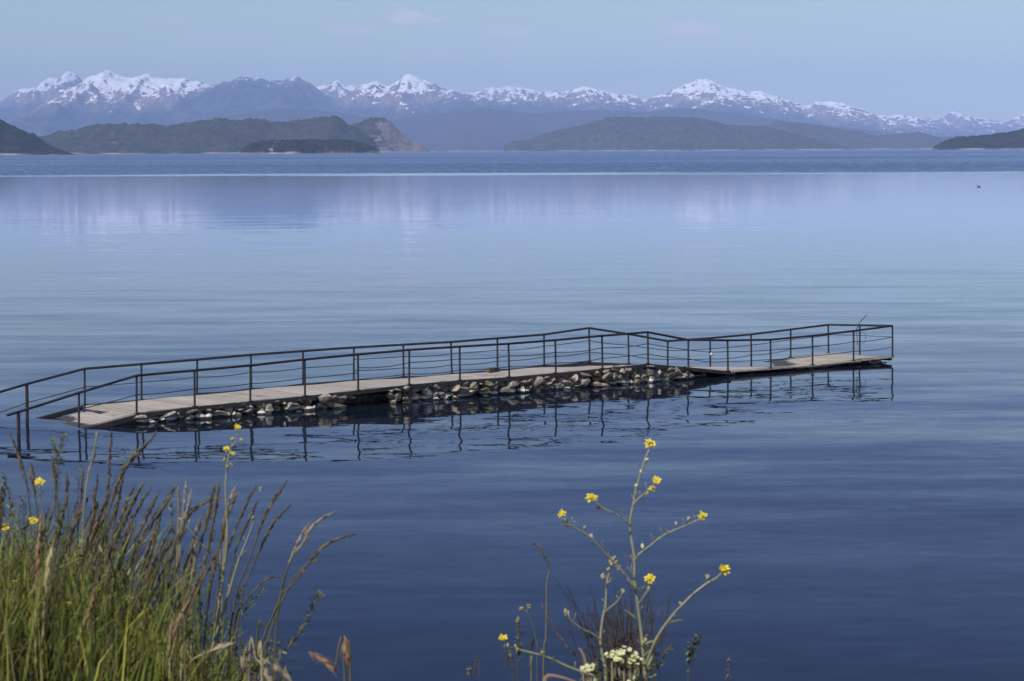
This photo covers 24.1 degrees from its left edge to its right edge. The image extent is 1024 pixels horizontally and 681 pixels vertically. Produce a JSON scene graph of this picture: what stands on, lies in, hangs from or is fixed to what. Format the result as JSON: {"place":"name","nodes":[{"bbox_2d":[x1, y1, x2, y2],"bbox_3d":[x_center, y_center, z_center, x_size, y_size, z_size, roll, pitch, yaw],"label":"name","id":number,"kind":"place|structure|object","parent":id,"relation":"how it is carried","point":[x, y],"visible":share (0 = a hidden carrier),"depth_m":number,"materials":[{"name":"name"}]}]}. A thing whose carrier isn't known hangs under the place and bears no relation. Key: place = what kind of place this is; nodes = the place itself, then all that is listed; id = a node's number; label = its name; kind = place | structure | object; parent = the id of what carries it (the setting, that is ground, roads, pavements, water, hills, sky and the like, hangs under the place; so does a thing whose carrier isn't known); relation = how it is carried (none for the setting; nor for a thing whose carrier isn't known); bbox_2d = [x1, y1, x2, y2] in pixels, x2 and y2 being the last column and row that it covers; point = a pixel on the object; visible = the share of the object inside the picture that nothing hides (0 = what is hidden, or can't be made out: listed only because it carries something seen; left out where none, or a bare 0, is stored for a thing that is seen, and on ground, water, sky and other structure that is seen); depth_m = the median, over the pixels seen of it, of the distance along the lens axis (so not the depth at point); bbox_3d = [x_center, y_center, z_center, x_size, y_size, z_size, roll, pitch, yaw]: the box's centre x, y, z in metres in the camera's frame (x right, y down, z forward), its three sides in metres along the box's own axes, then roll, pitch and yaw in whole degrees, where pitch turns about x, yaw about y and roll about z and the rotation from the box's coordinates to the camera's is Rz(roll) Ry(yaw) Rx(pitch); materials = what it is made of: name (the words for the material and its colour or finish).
{"place":"outdoors","nodes":[
{"label":"outdoors","id":0,"kind":"place"},
{"bbox_2d":[0,119,79,154],"bbox_3d":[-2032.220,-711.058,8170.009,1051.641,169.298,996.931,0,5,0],"label":"forested hill","id":1,"kind":"structure","parent":0,"point":[14,140],"depth_m":8058.20,"materials":[{"name":"plant"}]},
{"bbox_2d":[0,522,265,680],"bbox_3d":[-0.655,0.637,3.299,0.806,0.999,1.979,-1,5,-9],"label":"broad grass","id":2,"kind":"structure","parent":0,"point":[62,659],"depth_m":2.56,"materials":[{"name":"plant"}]},
{"bbox_2d":[0,497,302,680],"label":"grass","id":3,"kind":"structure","parent":0,"point":[141,667],"depth_m":2.58,"materials":[{"name":"plant"}]},
{"bbox_2d":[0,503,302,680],"bbox_3d":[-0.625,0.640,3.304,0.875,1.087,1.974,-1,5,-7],"label":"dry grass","id":4,"kind":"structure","parent":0,"point":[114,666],"depth_m":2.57,"materials":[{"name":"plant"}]},
{"bbox_2d":[39,115,379,153],"bbox_3d":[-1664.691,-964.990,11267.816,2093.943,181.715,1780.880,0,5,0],"label":"forested hill","id":5,"kind":"structure","parent":0,"point":[219,135],"depth_m":11098.57,"materials":[{"name":"plant"}]},
{"bbox_2d":[240,139,379,153],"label":"island","id":6,"kind":"structure","parent":0,"point":[297,146],"depth_m":7410.62,"materials":[{"name":"plant"}]},
{"bbox_2d":[352,117,429,151],"bbox_3d":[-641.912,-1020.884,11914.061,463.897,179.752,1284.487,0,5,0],"label":"rocky hill","id":7,"kind":"structure","parent":0,"point":[385,134],"depth_m":11791.95,"materials":[{"name":"stone"}]},
{"bbox_2d":[38,108,955,150],"bbox_3d":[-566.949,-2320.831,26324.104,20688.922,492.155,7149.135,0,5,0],"label":"mountain ridge","id":8,"kind":"structure","parent":0,"point":[480,129],"depth_m":26146.55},
{"bbox_2d":[8,70,1000,136],"bbox_3d":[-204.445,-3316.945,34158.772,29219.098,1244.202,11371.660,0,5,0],"label":"mountain range","id":9,"kind":"structure","parent":0,"point":[107,96],"depth_m":34121.39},
{"bbox_2d":[0,149,1023,680],"bbox_3d":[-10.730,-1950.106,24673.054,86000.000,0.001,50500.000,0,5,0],"label":"lake","id":10,"kind":"structure","parent":0,"point":[862,523],"depth_m":64.23,"materials":[{"name":"liquid"}]},
{"bbox_2d":[0,324,892,433],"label":"pier","id":11,"kind":"structure","parent":10,"relation":"in","point":[302,396],"depth_m":64.17,"materials":[{"name":"concrete"}]},
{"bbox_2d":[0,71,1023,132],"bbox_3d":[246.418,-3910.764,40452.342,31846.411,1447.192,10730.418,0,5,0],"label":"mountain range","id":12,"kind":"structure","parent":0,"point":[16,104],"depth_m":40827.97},
{"bbox_2d":[0,0,1023,121],"label":"sky","id":13,"kind":"structure","parent":0,"point":[922,59],"materials":[{"name":"blue"}]},
{"bbox_2d":[529,635,533,680],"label":"grass stalk","id":14,"kind":"object","parent":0,"point":[532,644],"depth_m":3.04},
{"bbox_2d":[504,116,850,150],"bbox_3d":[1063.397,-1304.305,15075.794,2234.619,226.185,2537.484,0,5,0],"label":"forested hill","id":15,"kind":"structure","parent":0,"point":[629,133],"depth_m":14783.88,"materials":[{"name":"plant"}]},
{"bbox_2d":[759,121,953,148],"bbox_3d":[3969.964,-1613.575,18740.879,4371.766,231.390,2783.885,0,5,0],"label":"forested hill","id":16,"kind":"structure","parent":0,"point":[855,139],"depth_m":18491.51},
{"bbox_2d":[929,128,1023,149],"bbox_3d":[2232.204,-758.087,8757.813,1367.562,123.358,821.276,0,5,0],"label":"forested hill","id":17,"kind":"structure","parent":0,"point":[1010,140],"depth_m":8686.66,"materials":[{"name":"plant"}]},
{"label":"bank","id":18,"kind":"structure","parent":0,"visible":0},
{"bbox_2d":[0,473,15,579],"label":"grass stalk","id":19,"kind":"object","parent":18,"relation":"on","point":[9,497],"visible":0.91,"depth_m":2.77,"materials":[{"name":"green plant"}]},
{"bbox_2d":[10,432,33,618],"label":"grass stalk","id":20,"kind":"object","parent":18,"relation":"on","point":[18,454],"depth_m":2.84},
{"bbox_2d":[29,462,41,606],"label":"grass stalk","id":21,"kind":"object","parent":18,"relation":"on","point":[32,474],"depth_m":2.75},
{"bbox_2d":[31,512,45,677],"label":"grass stalk","id":22,"kind":"object","parent":18,"relation":"on","point":[38,565],"depth_m":2.52,"materials":[{"name":"plant"}]},
{"bbox_2d":[34,477,48,634],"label":"yellow flower","id":23,"kind":"object","parent":18,"relation":"on","point":[41,480],"visible":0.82,"depth_m":2.72,"materials":[{"name":"green plant"}]},
{"bbox_2d":[39,496,54,569],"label":"grass stalk","id":24,"kind":"object","parent":18,"relation":"on","point":[51,516],"depth_m":3.20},
{"bbox_2d":[41,541,53,680],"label":"grass stalk","id":25,"kind":"object","parent":18,"relation":"on","point":[49,558],"depth_m":2.53,"materials":[{"name":"plant"}]},
{"bbox_2d":[47,436,65,657],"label":"leafy weed","id":26,"kind":"object","parent":18,"relation":"on","point":[55,449],"visible":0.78,"depth_m":2.80,"materials":[{"name":"green plant"}]},
{"bbox_2d":[51,458,63,593],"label":"grass stalk","id":27,"kind":"object","parent":18,"relation":"on","point":[53,467],"depth_m":3.04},
{"bbox_2d":[49,493,67,596],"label":"grass stalk","id":28,"kind":"object","parent":18,"relation":"on","point":[58,532],"depth_m":2.72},
{"bbox_2d":[51,431,68,625],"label":"leafy weed","id":29,"kind":"object","parent":18,"relation":"on","point":[62,440],"visible":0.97,"depth_m":2.72,"materials":[{"name":"green plant"}]},
{"bbox_2d":[53,517,78,608],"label":"grass stalk","id":30,"kind":"object","parent":18,"relation":"on","point":[70,534],"depth_m":2.84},
{"bbox_2d":[65,472,69,577],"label":"grass stalk","id":31,"kind":"object","parent":18,"relation":"on","point":[67,484],"depth_m":3.03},
{"bbox_2d":[62,500,79,597],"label":"grass stalk","id":32,"kind":"object","parent":18,"relation":"on","point":[71,541],"depth_m":2.87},
{"bbox_2d":[69,462,82,590],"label":"leafy weed","id":33,"kind":"object","parent":18,"relation":"on","point":[78,488],"visible":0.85,"depth_m":3.07,"materials":[{"name":"green plant"}]},
{"bbox_2d":[75,469,83,566],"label":"grass stalk","id":34,"kind":"object","parent":18,"relation":"on","point":[81,489],"depth_m":3.11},
{"bbox_2d":[73,511,94,667],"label":"grass stalk","id":35,"kind":"object","parent":18,"relation":"on","point":[86,543],"depth_m":2.65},
{"bbox_2d":[68,522,99,598],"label":"grass stalk","id":36,"kind":"object","parent":18,"relation":"on","point":[92,536],"depth_m":2.77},
{"bbox_2d":[80,431,97,597],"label":"grass stalk","id":37,"kind":"object","parent":18,"relation":"on","point":[92,460],"depth_m":2.78,"materials":[{"name":"plant"}]},
{"bbox_2d":[84,586,96,680],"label":"grass stalk","id":38,"kind":"object","parent":18,"relation":"on","point":[91,602],"depth_m":2.53,"materials":[{"name":"plant"}]},
{"bbox_2d":[77,525,105,597],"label":"grass stalk","id":39,"kind":"object","parent":18,"relation":"on","point":[94,549],"depth_m":2.69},
{"bbox_2d":[77,491,109,637],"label":"grass stalk","id":40,"kind":"object","parent":18,"relation":"on","point":[101,512],"depth_m":2.81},
{"bbox_2d":[89,472,98,593],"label":"grass stalk","id":41,"kind":"object","parent":18,"relation":"on","point":[94,496],"depth_m":2.96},
{"bbox_2d":[83,521,109,618],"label":"grass stalk","id":42,"kind":"object","parent":18,"relation":"on","point":[94,566],"depth_m":2.78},
{"bbox_2d":[99,428,112,586],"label":"grass stalk","id":43,"kind":"object","parent":18,"relation":"on","point":[109,464],"depth_m":3.17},
{"bbox_2d":[97,509,114,614],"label":"grass stalk","id":44,"kind":"object","parent":18,"relation":"on","point":[110,524],"depth_m":3.03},
{"bbox_2d":[85,512,127,633],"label":"grass stalk","id":45,"kind":"object","parent":18,"relation":"on","point":[115,538],"depth_m":2.73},
{"bbox_2d":[104,462,124,661],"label":"grass stalk","id":46,"kind":"object","parent":18,"relation":"on","point":[118,499],"depth_m":2.73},
{"bbox_2d":[101,484,134,591],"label":"grass stalk","id":47,"kind":"object","parent":18,"relation":"on","point":[122,510],"depth_m":3.16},
{"bbox_2d":[111,521,128,589],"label":"grass stalk","id":48,"kind":"object","parent":18,"relation":"on","point":[123,540],"depth_m":3.15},
{"bbox_2d":[106,448,138,656],"bbox_3d":[-0.440,0.360,2.736,0.043,0.476,0.013,0,5,0],"label":"grass stalk","id":49,"kind":"object","parent":18,"relation":"on","point":[130,453],"visible":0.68,"depth_m":2.72,"materials":[{"name":"green plant"}]},
{"bbox_2d":[109,520,136,600],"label":"grass stalk","id":50,"kind":"object","parent":18,"relation":"on","point":[123,553],"depth_m":3.00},
{"bbox_2d":[117,497,129,668],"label":"leafy weed","id":51,"kind":"object","parent":18,"relation":"on","point":[127,498],"visible":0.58,"depth_m":2.85,"materials":[{"name":"green plant"}]},
{"bbox_2d":[93,431,156,671],"bbox_3d":[-0.433,0.349,2.700,0.076,0.498,0.007,0,5,0],"label":"grass stalk","id":52,"kind":"object","parent":18,"relation":"on","point":[133,457],"depth_m":2.68,"materials":[{"name":"plant"}]},
{"bbox_2d":[106,480,144,623],"bbox_3d":[-0.448,0.372,2.782,0.051,0.423,0.007,0,5,0],"label":"grass stalk","id":53,"kind":"object","parent":18,"relation":"on","point":[132,502],"depth_m":2.77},
{"bbox_2d":[111,486,151,586],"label":"grass stalk","id":54,"kind":"object","parent":18,"relation":"on","point":[133,516],"depth_m":3.17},
{"bbox_2d":[113,505,158,603],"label":"grass stalk","id":55,"kind":"object","parent":18,"relation":"on","point":[143,532],"depth_m":3.03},
{"bbox_2d":[123,491,159,606],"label":"grass stalk","id":56,"kind":"object","parent":18,"relation":"on","point":[149,509],"depth_m":2.96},
{"bbox_2d":[129,513,161,626],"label":"grass stalk","id":57,"kind":"object","parent":18,"relation":"on","point":[147,551],"depth_m":3.06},
{"bbox_2d":[132,516,160,645],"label":"grass stalk","id":58,"kind":"object","parent":18,"relation":"on","point":[152,545],"depth_m":3.03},
{"bbox_2d":[127,524,171,667],"bbox_3d":[-0.399,0.422,2.655,0.053,0.444,0.007,0,5,0],"label":"grass stalk","id":59,"kind":"object","parent":18,"relation":"on","point":[160,546],"depth_m":2.64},
{"bbox_2d":[128,483,177,630],"bbox_3d":[-0.429,0.373,2.868,0.065,0.410,0.007,0,5,0],"label":"grass stalk","id":60,"kind":"object","parent":18,"relation":"on","point":[165,503],"depth_m":2.85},
{"bbox_2d":[133,549,172,639],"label":"grass stalk","id":61,"kind":"object","parent":18,"relation":"on","point":[158,578],"depth_m":2.73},
{"bbox_2d":[139,538,168,678],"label":"grass stalk","id":62,"kind":"object","parent":18,"relation":"on","point":[161,555],"depth_m":2.87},
{"bbox_2d":[150,526,185,622],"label":"grass stalk","id":63,"kind":"object","parent":18,"relation":"on","point":[159,589],"depth_m":3.04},
{"bbox_2d":[158,568,178,674],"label":"grass stalk","id":64,"kind":"object","parent":18,"relation":"on","point":[171,594],"depth_m":2.64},
{"bbox_2d":[151,500,190,679],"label":"grass stalk","id":65,"kind":"object","parent":18,"relation":"on","point":[182,529],"depth_m":2.69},
{"bbox_2d":[167,494,181,634],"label":"leafy weed","id":66,"kind":"object","parent":18,"relation":"on","point":[171,515],"visible":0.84,"depth_m":2.76,"materials":[{"name":"green plant"}]},
{"bbox_2d":[176,486,181,619],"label":"grass stalk","id":67,"kind":"object","parent":18,"relation":"on","point":[178,510],"depth_m":2.83,"materials":[{"name":"plant"}]},
{"bbox_2d":[169,598,190,680],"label":"grass stalk","id":68,"kind":"object","parent":18,"relation":"on","point":[178,620],"depth_m":2.53,"materials":[{"name":"plant"}]},
{"bbox_2d":[177,476,186,571],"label":"grass stalk","id":69,"kind":"object","parent":18,"relation":"on","point":[184,491],"depth_m":2.85,"materials":[{"name":"plant"}]},
{"bbox_2d":[173,547,194,668],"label":"grass stalk","id":70,"kind":"object","parent":18,"relation":"on","point":[188,569],"depth_m":2.85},
{"bbox_2d":[177,486,192,646],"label":"grass stalk","id":71,"kind":"object","parent":18,"relation":"on","point":[190,494],"depth_m":2.99,"materials":[{"name":"plant"}]},
{"bbox_2d":[171,514,202,650],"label":"grass stalk","id":72,"kind":"object","parent":18,"relation":"on","point":[192,544],"depth_m":2.82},
{"bbox_2d":[171,562,207,675],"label":"grass stalk","id":73,"kind":"object","parent":18,"relation":"on","point":[194,587],"depth_m":2.71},
{"bbox_2d":[164,497,224,662],"bbox_3d":[-0.363,0.414,2.761,0.073,0.471,0.006,0,5,0],"label":"grass stalk","id":74,"kind":"object","parent":18,"relation":"on","point":[194,509],"depth_m":2.75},
{"bbox_2d":[174,544,221,680],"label":"grass stalk","id":75,"kind":"object","parent":18,"relation":"on","point":[202,580],"depth_m":2.65,"materials":[{"name":"plant"}]},
{"bbox_2d":[182,483,215,680],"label":"grass stalk","id":76,"kind":"object","parent":18,"relation":"on","point":[207,515],"depth_m":2.70,"materials":[{"name":"plant"}]},
{"bbox_2d":[193,588,204,667],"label":"leafy weed","id":77,"kind":"object","parent":18,"relation":"on","point":[201,616],"visible":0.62,"depth_m":2.88,"materials":[{"name":"green plant"}]},
{"bbox_2d":[186,527,215,633],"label":"grass stalk","id":78,"kind":"object","parent":18,"relation":"on","point":[201,567],"depth_m":3.05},
{"bbox_2d":[192,551,216,658],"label":"grass stalk","id":79,"kind":"object","parent":18,"relation":"on","point":[213,566],"depth_m":3.07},
{"bbox_2d":[194,480,219,680],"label":"grass stalk","id":80,"kind":"object","parent":18,"relation":"on","point":[215,508],"depth_m":2.97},
{"bbox_2d":[180,642,235,680],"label":"grass stalk","id":81,"kind":"object","parent":18,"relation":"on","point":[220,647],"depth_m":2.53,"materials":[{"name":"plant"}]},
{"bbox_2d":[202,490,237,680],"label":"grass stalk","id":82,"kind":"object","parent":18,"relation":"on","point":[223,527],"depth_m":2.85,"materials":[{"name":"plant"}]},
{"bbox_2d":[179,423,261,679],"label":"mustard plant","id":83,"kind":"object","parent":18,"relation":"on","point":[217,623],"visible":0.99,"depth_m":2.82,"materials":[{"name":"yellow plant"}]},
{"bbox_2d":[217,485,235,678],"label":"grass stalk","id":84,"kind":"object","parent":18,"relation":"on","point":[231,494],"depth_m":2.90,"materials":[{"name":"plant"}]},
{"bbox_2d":[221,492,239,680],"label":"grass stalk","id":85,"kind":"object","parent":18,"relation":"on","point":[222,570],"depth_m":2.96,"materials":[{"name":"plant"}]},
{"bbox_2d":[212,485,256,677],"bbox_3d":[-0.366,0.379,3.164,0.063,0.382,0.006,0,5,0],"label":"grass stalk","id":86,"kind":"object","parent":18,"relation":"on","point":[240,517],"depth_m":3.15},
{"bbox_2d":[227,587,245,660],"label":"leafy weed","id":87,"kind":"object","parent":18,"relation":"on","point":[238,596],"visible":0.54,"depth_m":3.01,"materials":[{"name":"green plant"}]},
{"bbox_2d":[221,499,259,680],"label":"grass stalk","id":88,"kind":"object","parent":18,"relation":"on","point":[243,529],"depth_m":2.88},
{"bbox_2d":[238,642,251,680],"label":"grass stalk","id":89,"kind":"object","parent":18,"relation":"on","point":[243,661],"depth_m":2.53,"materials":[{"name":"plant"}]},
{"bbox_2d":[241,586,266,674],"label":"leafy weed","id":90,"kind":"object","parent":18,"relation":"on","point":[255,597],"visible":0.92,"depth_m":3.00,"materials":[{"name":"green plant"}]},
{"bbox_2d":[231,576,279,672],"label":"grass stalk","id":91,"kind":"object","parent":18,"relation":"on","point":[255,589],"depth_m":2.83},
{"bbox_2d":[227,479,288,678],"bbox_3d":[-0.299,0.427,2.843,0.077,0.530,0.006,0,5,0],"label":"grass stalk","id":92,"kind":"object","parent":18,"relation":"on","point":[274,498],"depth_m":2.83,"materials":[{"name":"plant"}]},
{"bbox_2d":[248,636,272,680],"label":"grass stalk","id":93,"kind":"object","parent":18,"relation":"on","point":[267,676],"depth_m":2.53,"materials":[{"name":"plant"}]},
{"bbox_2d":[234,504,291,680],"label":"grass stalk","id":94,"kind":"object","parent":18,"relation":"on","point":[265,536],"depth_m":2.88,"materials":[{"name":"plant"}]},
{"bbox_2d":[257,641,291,680],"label":"grass stalk","id":95,"kind":"object","parent":18,"relation":"on","point":[276,667],"depth_m":2.53,"materials":[{"name":"plant"}]},
{"bbox_2d":[254,522,309,680],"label":"grass stalk","id":96,"kind":"object","parent":18,"relation":"on","point":[296,546],"depth_m":2.83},
{"bbox_2d":[262,558,321,680],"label":"grass stalk","id":97,"kind":"object","parent":18,"relation":"on","point":[267,640],"depth_m":2.83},
{"bbox_2d":[255,511,334,680],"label":"grass stalk","id":98,"kind":"object","parent":18,"relation":"on","point":[299,547],"depth_m":2.78,"materials":[{"name":"plant"}]},
{"bbox_2d":[270,589,324,680],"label":"leafy weed","id":99,"kind":"object","parent":18,"relation":"on","point":[320,594],"visible":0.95,"depth_m":2.84,"materials":[{"name":"green plant"}]},
{"bbox_2d":[274,534,357,679],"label":"grass stalk","id":100,"kind":"object","parent":18,"relation":"on","point":[314,556],"depth_m":2.78,"materials":[{"name":"plant"}]},
{"bbox_2d":[309,636,345,680],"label":"grass stalk","id":101,"kind":"object","parent":18,"relation":"on","point":[325,662],"depth_m":2.38,"materials":[{"name":"plant"}]},
{"bbox_2d":[340,636,351,680],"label":"grass stalk","id":102,"kind":"object","parent":18,"relation":"on","point":[346,651],"depth_m":2.38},
{"bbox_2d":[502,643,512,680],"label":"leafy weed","id":103,"kind":"object","parent":18,"relation":"on","point":[510,655],"visible":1,"depth_m":3.04,"materials":[{"name":"green plant"}]},
{"bbox_2d":[514,616,522,680],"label":"leafy weed","id":104,"kind":"object","parent":18,"relation":"on","point":[518,634],"visible":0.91,"depth_m":3.04,"materials":[{"name":"green plant"}]},
{"bbox_2d":[529,543,550,680],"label":"grass stalk","id":105,"kind":"object","parent":18,"relation":"on","point":[541,550],"depth_m":3.14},
{"bbox_2d":[498,634,596,680],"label":"mustard plant","id":106,"kind":"object","parent":18,"relation":"on","point":[502,637],"visible":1,"depth_m":2.88,"materials":[{"name":"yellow plant"}]},
{"bbox_2d":[543,674,574,680],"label":"withered grass","id":107,"kind":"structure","parent":18,"relation":"on","point":[545,678],"depth_m":2.99,"materials":[{"name":"brown"}]},
{"bbox_2d":[541,603,590,665],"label":"grass stalk","id":108,"kind":"object","parent":18,"relation":"on","point":[580,661],"depth_m":3.19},
{"bbox_2d":[578,648,589,680],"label":"withered grass","id":109,"kind":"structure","parent":18,"relation":"on","point":[584,657],"depth_m":2.99,"materials":[{"name":"brown"}]},
{"bbox_2d":[564,556,624,680],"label":"mustard plant","id":110,"kind":"object","parent":18,"relation":"on","point":[567,612],"visible":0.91,"depth_m":3.05,"materials":[{"name":"green plant"}]},
{"bbox_2d":[552,575,671,680],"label":"dry bush","id":111,"kind":"object","parent":18,"relation":"on","point":[630,639],"visible":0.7,"depth_m":3.26,"materials":[{"name":"plant"}]},
{"bbox_2d":[573,644,654,680],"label":"white flower","id":112,"kind":"object","parent":18,"relation":"on","point":[626,663],"visible":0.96,"depth_m":2.94,"materials":[{"name":"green plant"}]},
{"bbox_2d":[557,439,729,680],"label":"mustard plant","id":113,"kind":"object","parent":18,"relation":"on","point":[651,577],"visible":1,"depth_m":2.96,"materials":[{"name":"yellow plant"}]},
{"bbox_2d":[653,645,670,680],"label":"leafy weed","id":114,"kind":"object","parent":18,"relation":"on","point":[660,661],"visible":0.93,"depth_m":3.02,"materials":[{"name":"green plant"}]},
{"bbox_2d":[685,633,705,680],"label":"leafy weed","id":115,"kind":"object","parent":18,"relation":"on","point":[688,653],"visible":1,"depth_m":2.99,"materials":[{"name":"green plant"}]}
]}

